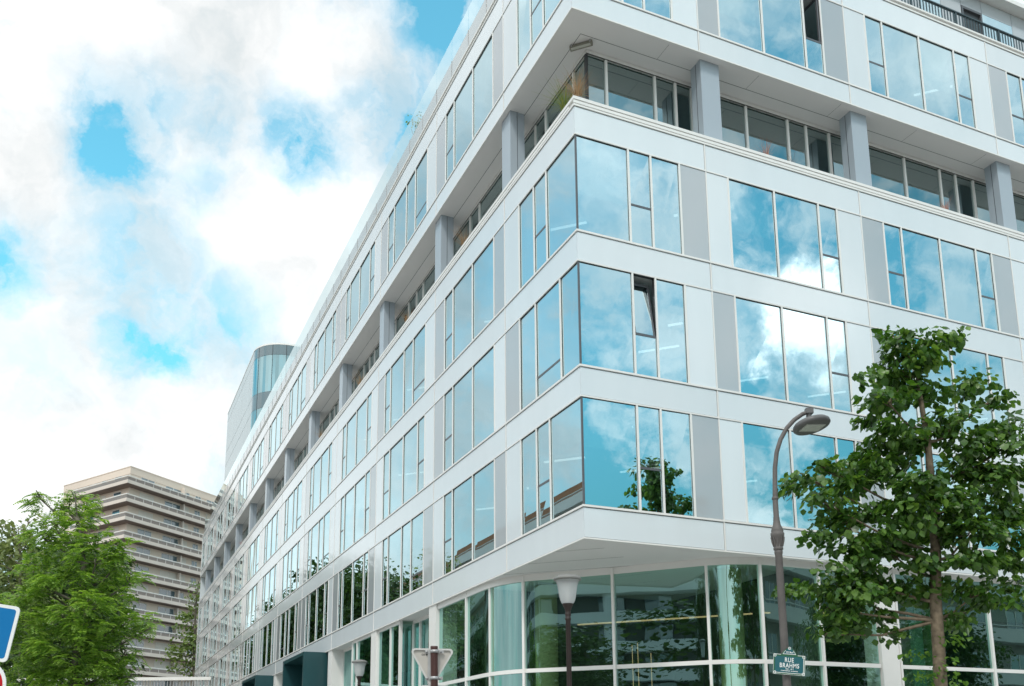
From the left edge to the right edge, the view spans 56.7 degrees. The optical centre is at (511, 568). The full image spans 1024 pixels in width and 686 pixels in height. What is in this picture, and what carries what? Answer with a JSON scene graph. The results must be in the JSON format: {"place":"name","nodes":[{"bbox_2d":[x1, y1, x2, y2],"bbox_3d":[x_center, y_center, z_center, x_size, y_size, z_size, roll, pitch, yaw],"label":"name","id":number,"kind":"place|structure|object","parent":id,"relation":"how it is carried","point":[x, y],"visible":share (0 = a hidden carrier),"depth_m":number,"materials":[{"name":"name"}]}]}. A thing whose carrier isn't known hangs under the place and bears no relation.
{"place":"outdoors","nodes":[
{"label":"outdoors","id":0,"kind":"place"},
{"bbox_2d":[62,466,218,685],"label":"apartment tower","id":1,"kind":"structure","parent":0,"point":[163,518],"depth_m":159.28,"materials":[{"name":"beige concrete"}]},
{"bbox_2d":[128,658,142,667],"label":"window","id":2,"kind":"structure","parent":1,"relation":"in","point":[141,660],"depth_m":154.34,"materials":[{"name":"grey glass"}]},
{"bbox_2d":[129,639,143,648],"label":"window","id":3,"kind":"structure","parent":1,"relation":"in","point":[135,641],"depth_m":154.30,"materials":[{"name":"grey glass"}]},
{"bbox_2d":[132,601,146,610],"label":"window","id":4,"kind":"structure","parent":1,"relation":"in","point":[139,605],"depth_m":155.59,"materials":[{"name":"grey glass"}]},
{"bbox_2d":[133,583,147,592],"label":"window","id":5,"kind":"structure","parent":1,"relation":"in","point":[138,587],"depth_m":156.02,"materials":[{"name":"grey glass"}]},
{"bbox_2d":[134,564,148,573],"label":"window","id":6,"kind":"structure","parent":1,"relation":"in","point":[143,568],"depth_m":156.56,"materials":[{"name":"grey glass"}]},
{"bbox_2d":[136,546,149,555],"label":"window","id":7,"kind":"structure","parent":1,"relation":"in","point":[139,549],"depth_m":157.17,"materials":[{"name":"grey glass"}]},
{"bbox_2d":[137,528,151,537],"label":"window","id":8,"kind":"structure","parent":1,"relation":"in","point":[140,531],"depth_m":157.73,"materials":[{"name":"grey glass"}]},
{"bbox_2d":[138,510,152,519],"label":"window","id":9,"kind":"structure","parent":1,"relation":"in","point":[141,513],"depth_m":158.33,"materials":[{"name":"grey glass"}]},
{"bbox_2d":[140,492,153,502],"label":"window","id":10,"kind":"structure","parent":1,"relation":"in","point":[142,495],"depth_m":158.91,"materials":[{"name":"grey glass"}]},
{"bbox_2d":[153,681,169,685],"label":"window","id":11,"kind":"structure","parent":1,"relation":"in","point":[153,681],"depth_m":158.52,"materials":[{"name":"glass"}]},
{"bbox_2d":[154,660,170,669],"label":"window","id":12,"kind":"structure","parent":1,"relation":"in","point":[157,664],"depth_m":158.67,"materials":[{"name":"grey glass"}]},
{"bbox_2d":[155,642,171,651],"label":"window","id":13,"kind":"structure","parent":1,"relation":"in","point":[161,646],"depth_m":159.16,"materials":[{"name":"grey glass"}]},
{"bbox_2d":[156,624,172,633],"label":"window","id":14,"kind":"structure","parent":1,"relation":"in","point":[159,627],"depth_m":160.04,"materials":[{"name":"grey glass"}]},
{"bbox_2d":[158,606,173,615],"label":"window","id":15,"kind":"structure","parent":1,"relation":"in","point":[165,610],"depth_m":160.62,"materials":[{"name":"grey glass"}]},
{"bbox_2d":[159,588,174,597],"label":"window","id":16,"kind":"structure","parent":1,"relation":"in","point":[161,591],"depth_m":161.21,"materials":[{"name":"grey glass"}]},
{"bbox_2d":[160,570,175,580],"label":"window","id":17,"kind":"structure","parent":1,"relation":"in","point":[162,573],"depth_m":161.76,"materials":[{"name":"grey glass"}]},
{"bbox_2d":[161,553,176,562],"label":"window","id":18,"kind":"structure","parent":1,"relation":"in","point":[166,556],"depth_m":162.40,"materials":[{"name":"grey glass"}]},
{"bbox_2d":[162,535,177,545],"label":"window","id":19,"kind":"structure","parent":1,"relation":"in","point":[165,538],"depth_m":162.99,"materials":[{"name":"grey glass"}]},
{"bbox_2d":[163,518,178,527],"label":"window","id":20,"kind":"structure","parent":1,"relation":"in","point":[168,521],"depth_m":163.59,"materials":[{"name":"grey glass"}]},
{"bbox_2d":[164,501,180,510],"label":"window","id":21,"kind":"structure","parent":1,"relation":"in","point":[167,503],"depth_m":164.25,"materials":[{"name":"grey glass"}]},
{"bbox_2d":[191,560,196,567],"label":"window","id":22,"kind":"structure","parent":1,"relation":"in","point":[193,563],"depth_m":167.84,"materials":[{"name":"grey glass"}]},
{"bbox_2d":[406,114,420,139],"bbox_3d":[-4.004,-17.338,39.474,0.933,3.212,0.822,0,-11,0],"label":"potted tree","id":23,"kind":"object","parent":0,"point":[407,122],"visible":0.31,"depth_m":39.73,"materials":[{"name":"green plant"}]},
{"bbox_2d":[452,226,473,245],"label":"ornamental grass","id":24,"kind":"object","parent":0,"point":[462,240],"depth_m":31.80,"materials":[{"name":"plant"}]},
{"bbox_2d":[0,0,1023,666],"label":"sky","id":25,"kind":"structure","parent":0,"point":[183,183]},
{"bbox_2d":[532,77,587,113],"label":"ornamental grass","id":26,"kind":"object","parent":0,"point":[562,105],"depth_m":25.18,"materials":[{"name":"plant"}]},
{"bbox_2d":[559,64,597,97],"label":"ornamental grass","id":27,"kind":"object","parent":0,"point":[578,92],"depth_m":24.60,"materials":[{"name":"plant"}]},
{"bbox_2d":[754,138,774,154],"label":"ornamental grass","id":28,"kind":"object","parent":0,"point":[766,151],"depth_m":26.64,"materials":[{"name":"plant"}]},
{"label":"pavement","id":29,"kind":"structure","parent":0,"visible":0},
{"bbox_2d":[0,511,71,685],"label":"plane tree","id":30,"kind":"object","parent":29,"relation":"on","point":[7,551],"visible":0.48,"depth_m":63.32,"materials":[{"name":"green plant"}]},
{"bbox_2d":[0,587,71,685],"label":"tree","id":31,"kind":"object","parent":29,"relation":"on","point":[4,665],"visible":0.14,"depth_m":51.21,"materials":[{"name":"green plant"}]},
{"bbox_2d":[0,523,142,668],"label":"tree","id":32,"kind":"object","parent":29,"relation":"on","point":[131,563],"visible":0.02,"depth_m":82.64,"materials":[{"name":"green plant"}]},
{"bbox_2d":[0,536,145,685],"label":"tree","id":33,"kind":"object","parent":29,"relation":"on","point":[68,595],"visible":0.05,"depth_m":70.86,"materials":[{"name":"green plant"}]},
{"bbox_2d":[3,591,144,685],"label":"tree","id":34,"kind":"object","parent":29,"relation":"on","point":[133,606],"depth_m":93.08,"materials":[{"name":"green plant"}]},
{"bbox_2d":[0,489,165,685],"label":"feathery tree","id":35,"kind":"object","parent":29,"relation":"on","point":[59,670],"visible":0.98,"depth_m":18.03,"materials":[{"name":"green plant"}]},
{"bbox_2d":[15,677,211,685],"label":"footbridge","id":36,"kind":"object","parent":29,"relation":"on","point":[158,679],"visible":0.34,"depth_m":59.72,"materials":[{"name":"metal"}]},
{"bbox_2d":[352,660,366,685],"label":"lantern post","id":37,"kind":"object","parent":29,"relation":"on","point":[359,667],"visible":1,"depth_m":33.41,"materials":[{"name":"white glass"}]},
{"bbox_2d":[412,646,452,685],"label":"give way sign","id":38,"kind":"object","parent":29,"relation":"on","point":[431,661],"visible":1,"depth_m":11.18,"materials":[{"name":"white metal"}]},
{"bbox_2d":[553,574,580,685],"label":"lantern post","id":39,"kind":"object","parent":29,"relation":"on","point":[567,584],"visible":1,"depth_m":18.80,"materials":[{"name":"grey metal"}]},
{"bbox_2d":[770,408,830,685],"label":"street lamp","id":40,"kind":"object","parent":29,"relation":"on","point":[809,424],"visible":1,"depth_m":17.44,"materials":[{"name":"metal"}]},
{"bbox_2d":[773,647,804,675],"bbox_3d":[4.918,1.653,16.868,0.590,0.518,0.039,0,-11,0],"label":"street name sign","id":41,"kind":"object","parent":40,"relation":"attached to","point":[788,661],"visible":1,"depth_m":16.84,"materials":[{"name":"teal metal"}]},
{"bbox_2d":[771,325,1023,685],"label":"street tree","id":42,"kind":"object","parent":29,"relation":"on","point":[855,588],"visible":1,"depth_m":18.99,"materials":[{"name":"green plant"}]},
{"bbox_3d":[-6.443,2.123,11.385,0.111,3.360,0.078,0,-11,0],"label":"sign post","id":43,"kind":"object","parent":29,"relation":"on","visible":0},
{"bbox_2d":[0,667,5,685],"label":"round sign","id":44,"kind":"object","parent":43,"relation":"attached to","point":[2,679],"visible":1,"depth_m":11.47,"materials":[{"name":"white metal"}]},
{"bbox_2d":[0,604,19,661],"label":"blue sign","id":45,"kind":"object","parent":43,"relation":"attached to","point":[9,615],"visible":1,"depth_m":11.59,"materials":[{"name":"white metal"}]},
{"label":"ground","id":46,"kind":"structure","parent":0,"visible":0},
{"bbox_2d":[156,581,200,685],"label":"tree","id":47,"kind":"object","parent":46,"relation":"on","point":[187,646],"visible":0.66,"depth_m":112.32,"materials":[{"name":"green plant"}]},
{"bbox_2d":[194,0,1023,685],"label":"office building","id":48,"kind":"structure","parent":46,"relation":"on","point":[652,302],"depth_m":27.00,"materials":[{"name":"grey glass"}]},
{"bbox_2d":[196,641,199,667],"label":"window","id":49,"kind":"structure","parent":48,"relation":"in","point":[198,644],"depth_m":97.02,"materials":[{"name":"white glass"}]},
{"bbox_2d":[198,608,201,633],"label":"window","id":50,"kind":"structure","parent":48,"relation":"in","point":[200,611],"depth_m":97.71,"materials":[{"name":"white glass"}]},
{"bbox_2d":[200,670,205,685],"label":"window","id":51,"kind":"structure","parent":48,"relation":"in","point":[203,674],"depth_m":91.14,"materials":[{"name":"white glass"}]},
{"bbox_2d":[202,541,205,567],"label":"window","id":52,"kind":"structure","parent":48,"relation":"in","point":[204,545],"depth_m":98.97,"materials":[{"name":"white glass"}]},
{"bbox_2d":[201,633,207,663],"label":"window","id":53,"kind":"structure","parent":48,"relation":"in","point":[205,639],"depth_m":91.72,"materials":[{"name":"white glass"}]},
{"bbox_2d":[203,597,209,628],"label":"window","id":54,"kind":"structure","parent":48,"relation":"in","point":[207,605],"depth_m":92.33,"materials":[{"name":"white glass"}]},
{"bbox_2d":[207,527,213,559],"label":"window","id":55,"kind":"structure","parent":48,"relation":"in","point":[211,536],"depth_m":93.69,"materials":[{"name":"white glass"}]},
{"bbox_2d":[208,662,215,685],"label":"window","id":56,"kind":"structure","parent":48,"relation":"in","point":[212,669],"depth_m":84.53,"materials":[{"name":"white glass"}]},
{"bbox_2d":[209,623,217,657],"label":"window","id":57,"kind":"structure","parent":48,"relation":"in","point":[214,631],"depth_m":85.37,"materials":[{"name":"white glass"}]},
{"bbox_2d":[211,585,219,619],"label":"window","id":58,"kind":"structure","parent":48,"relation":"in","point":[215,600],"depth_m":86.05,"materials":[{"name":"white glass"}]},
{"bbox_2d":[215,509,223,546],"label":"window","id":59,"kind":"structure","parent":48,"relation":"in","point":[219,526],"depth_m":87.38,"materials":[{"name":"white glass"}]},
{"bbox_2d":[217,654,226,685],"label":"window","id":60,"kind":"structure","parent":48,"relation":"in","point":[222,662],"depth_m":78.42,"materials":[{"name":"white glass"}]},
{"bbox_2d":[219,612,228,649],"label":"window","id":61,"kind":"structure","parent":48,"relation":"in","point":[224,625],"depth_m":79.12,"materials":[{"name":"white glass"}]},
{"bbox_2d":[221,571,230,609],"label":"window","id":62,"kind":"structure","parent":48,"relation":"in","point":[227,581],"depth_m":79.81,"materials":[{"name":"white glass"}]},
{"bbox_2d":[225,489,234,530],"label":"window","id":63,"kind":"structure","parent":48,"relation":"in","point":[231,502],"depth_m":81.16,"materials":[{"name":"white glass"}]},
{"bbox_2d":[229,645,239,683],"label":"window","id":64,"kind":"structure","parent":48,"relation":"in","point":[235,653],"depth_m":72.12,"materials":[{"name":"white glass"}]},
{"bbox_2d":[231,599,241,640],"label":"window","id":65,"kind":"structure","parent":48,"relation":"in","point":[237,609],"depth_m":72.82,"materials":[{"name":"white glass"}]},
{"bbox_2d":[233,553,244,596],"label":"window","id":66,"kind":"structure","parent":48,"relation":"in","point":[239,567],"depth_m":73.50,"materials":[{"name":"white glass"}]},
{"bbox_2d":[237,464,248,511],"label":"window","id":67,"kind":"structure","parent":48,"relation":"in","point":[243,483],"depth_m":74.84,"materials":[{"name":"white glass"}]},
{"bbox_2d":[242,633,255,677],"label":"window","id":68,"kind":"structure","parent":48,"relation":"in","point":[249,645],"depth_m":65.82,"materials":[{"name":"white glass"}]},
{"bbox_2d":[245,583,257,628],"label":"window","id":69,"kind":"structure","parent":48,"relation":"in","point":[251,597],"depth_m":66.49,"materials":[{"name":"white glass"}]},
{"bbox_2d":[247,534,259,581],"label":"window","id":70,"kind":"structure","parent":48,"relation":"in","point":[253,551],"depth_m":67.19,"materials":[{"name":"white glass"}]},
{"bbox_2d":[251,436,264,489],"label":"window","id":71,"kind":"structure","parent":48,"relation":"in","point":[257,461],"depth_m":68.58,"materials":[{"name":"white glass"}]},
{"bbox_2d":[259,619,274,668],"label":"window","id":72,"kind":"structure","parent":48,"relation":"in","point":[266,650],"depth_m":59.55,"materials":[{"name":"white glass"}]},
{"bbox_2d":[261,564,276,616],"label":"window","id":73,"kind":"structure","parent":48,"relation":"in","point":[269,580],"depth_m":60.22,"materials":[{"name":"clear glass"}]},
{"bbox_2d":[263,510,278,563],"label":"window","id":74,"kind":"structure","parent":48,"relation":"in","point":[271,529],"depth_m":60.88,"materials":[{"name":"clear glass"}]},
{"bbox_2d":[268,402,283,462],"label":"window","id":75,"kind":"structure","parent":48,"relation":"in","point":[276,428],"depth_m":62.24,"materials":[{"name":"white glass"}]},
{"bbox_2d":[279,602,298,658],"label":"window","id":76,"kind":"structure","parent":48,"relation":"in","point":[289,619],"depth_m":53.24,"materials":[{"name":"clear glass"}]},
{"bbox_2d":[281,539,300,600],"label":"window","id":77,"kind":"structure","parent":48,"relation":"in","point":[291,561],"depth_m":53.92,"materials":[{"name":"clear glass"}]},
{"bbox_2d":[283,479,302,542],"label":"window","id":78,"kind":"structure","parent":48,"relation":"in","point":[293,505],"depth_m":54.62,"materials":[{"name":"blue glass"}]},
{"bbox_2d":[288,362,306,430],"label":"window","id":79,"kind":"structure","parent":48,"relation":"in","point":[297,395],"depth_m":55.96,"materials":[{"name":"blue glass"}]},
{"bbox_2d":[304,580,328,645],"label":"window","id":80,"kind":"structure","parent":48,"relation":"in","point":[316,604],"depth_m":46.97,"materials":[{"name":"clear glass"}]},
{"bbox_2d":[306,509,330,580],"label":"window","id":81,"kind":"structure","parent":48,"relation":"in","point":[318,543],"depth_m":47.66,"materials":[{"name":"glass"}]},
{"bbox_2d":[309,441,332,514],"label":"window","id":82,"kind":"structure","parent":48,"relation":"in","point":[320,487],"depth_m":48.29,"materials":[{"name":"glass"}]},
{"bbox_2d":[313,308,336,391],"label":"window","id":83,"kind":"structure","parent":48,"relation":"in","point":[325,349],"depth_m":49.64,"materials":[{"name":"glass"}]},
{"bbox_2d":[337,551,368,628],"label":"window","id":84,"kind":"structure","parent":48,"relation":"in","point":[352,602],"depth_m":40.64,"materials":[{"name":"glass"}]},
{"bbox_2d":[339,469,370,554],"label":"window","id":85,"kind":"structure","parent":48,"relation":"in","point":[355,505],"depth_m":41.30,"materials":[{"name":"blue glass"}]},
{"bbox_2d":[341,392,371,480],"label":"window","id":86,"kind":"structure","parent":48,"relation":"in","point":[357,433],"depth_m":41.98,"materials":[{"name":"blue glass"}]},
{"bbox_2d":[345,239,375,340],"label":"window","id":87,"kind":"structure","parent":48,"relation":"in","point":[361,291],"depth_m":43.34,"materials":[{"name":"glass"}]},
{"bbox_2d":[381,510,423,606],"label":"window","id":88,"kind":"structure","parent":48,"relation":"in","point":[402,563],"depth_m":34.34,"materials":[{"name":"clear glass"}]},
{"bbox_2d":[382,414,424,519],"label":"window","id":89,"kind":"structure","parent":48,"relation":"in","point":[404,463],"depth_m":35.03,"materials":[{"name":"glass"}]},
{"bbox_2d":[384,323,425,434],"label":"window","id":90,"kind":"structure","parent":48,"relation":"in","point":[405,380],"depth_m":35.70,"materials":[{"name":"glass"}]},
{"bbox_2d":[387,147,427,273],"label":"window","id":91,"kind":"structure","parent":48,"relation":"in","point":[411,207],"depth_m":37.04,"materials":[{"name":"glass"}]},
{"bbox_2d":[443,459,494,574],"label":"window","id":92,"kind":"structure","parent":48,"relation":"in","point":[468,509],"depth_m":28.46,"materials":[{"name":"blue glass"}]},
{"bbox_2d":[443,344,494,471],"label":"window","id":93,"kind":"structure","parent":48,"relation":"in","point":[469,406],"depth_m":29.14,"materials":[{"name":"blue glass"}]},
{"bbox_2d":[445,32,492,181],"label":"window","id":94,"kind":"structure","parent":48,"relation":"in","point":[473,103],"depth_m":31.20,"materials":[{"name":"blue glass"}]},
{"bbox_2d":[444,237,494,369],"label":"window","id":95,"kind":"structure","parent":48,"relation":"in","point":[469,307],"depth_m":29.81,"materials":[{"name":"glass"}]},
{"bbox_2d":[516,0,559,67],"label":"window","id":96,"kind":"structure","parent":48,"relation":"in","point":[531,15],"depth_m":26.95,"materials":[{"name":"glass"}]},
{"bbox_2d":[518,136,575,289],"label":"window","id":97,"kind":"structure","parent":48,"relation":"in","point":[547,215],"depth_m":24.84,"materials":[{"name":"blue glass"}]},
{"bbox_2d":[519,262,578,410],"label":"window","id":98,"kind":"structure","parent":48,"relation":"in","point":[549,331],"depth_m":24.17,"materials":[{"name":"blue glass"}]},
{"bbox_2d":[520,398,582,534],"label":"window","id":99,"kind":"structure","parent":48,"relation":"in","point":[551,454],"depth_m":23.49,"materials":[{"name":"blue glass"}]},
{"bbox_2d":[574,134,683,253],"bbox_3d":[2.975,-9.426,24.025,3.092,2.595,0.116,4,-12,-24],"label":"window","id":100,"kind":"structure","parent":48,"relation":"in","point":[625,194],"depth_m":23.99,"materials":[{"name":"blue glass"}]},
{"bbox_2d":[577,261,689,382],"bbox_3d":[2.960,-6.007,23.445,3.092,2.662,0.322,4,-12,-24],"label":"window","id":101,"kind":"structure","parent":48,"relation":"in","point":[617,330],"depth_m":23.30,"materials":[{"name":"blue glass"}]},
{"bbox_2d":[580,396,696,516],"bbox_3d":[3.030,-2.644,22.683,3.092,2.622,0.116,4,-12,-24],"label":"window","id":102,"kind":"structure","parent":48,"relation":"in","point":[635,457],"depth_m":22.64,"materials":[{"name":"blue glass"}]},
{"bbox_2d":[620,0,672,18],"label":"window","id":103,"kind":"structure","parent":48,"relation":"in","point":[664,8],"depth_m":25.58,"materials":[{"name":"blue glass"}]},
{"bbox_2d":[717,0,825,73],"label":"window","id":104,"kind":"structure","parent":48,"relation":"in","point":[785,30],"depth_m":27.39,"materials":[{"name":"blue glass"}]},
{"bbox_2d":[727,178,843,292],"bbox_3d":[7.498,-9.070,26.008,3.812,2.595,0.116,4,-12,-24],"label":"window","id":105,"kind":"structure","parent":48,"relation":"in","point":[772,233],"depth_m":25.97,"materials":[{"name":"blue glass"}]},
{"bbox_2d":[733,296,853,411],"bbox_3d":[7.525,-5.670,25.335,3.812,2.662,0.116,4,-12,-24],"label":"window","id":106,"kind":"structure","parent":48,"relation":"in","point":[783,353],"depth_m":25.30,"materials":[{"name":"blue glass"}]},
{"bbox_2d":[741,422,863,534],"bbox_3d":[7.553,-2.288,24.665,3.812,2.622,0.116,4,-12,-24],"label":"window","id":107,"kind":"structure","parent":48,"relation":"in","point":[759,443],"depth_m":24.35,"materials":[{"name":"glass"}]},
{"bbox_2d":[863,14,977,128],"bbox_3d":[12.777,-15.475,29.695,4.492,2.647,0.116,4,-12,-24],"label":"window","id":108,"kind":"structure","parent":48,"relation":"in","point":[905,67],"depth_m":29.66,"materials":[{"name":"blue glass"}]},
{"bbox_2d":[882,222,1000,330],"bbox_3d":[12.833,-8.651,28.344,4.492,2.595,0.116,4,-12,-24],"label":"window","id":109,"kind":"structure","parent":48,"relation":"in","point":[926,274],"depth_m":28.30,"materials":[{"name":"glass"}]},
{"bbox_2d":[893,332,1011,432],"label":"window","id":110,"kind":"structure","parent":48,"relation":"in","point":[967,358],"depth_m":28.03,"materials":[{"name":"glass"}]},
{"bbox_2d":[904,452,1023,551],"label":"window","id":111,"kind":"structure","parent":48,"relation":"in","point":[935,457],"depth_m":26.88,"materials":[{"name":"glass"}]},
{"bbox_2d":[960,5,983,34],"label":"penthouse window","id":112,"kind":"structure","parent":48,"relation":"in","point":[964,8],"depth_m":35.56,"materials":[{"name":"metal"}]},
{"bbox_2d":[1005,71,1023,144],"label":"window","id":113,"kind":"structure","parent":48,"relation":"in","point":[1015,85],"depth_m":31.43,"materials":[{"name":"blue glass"}]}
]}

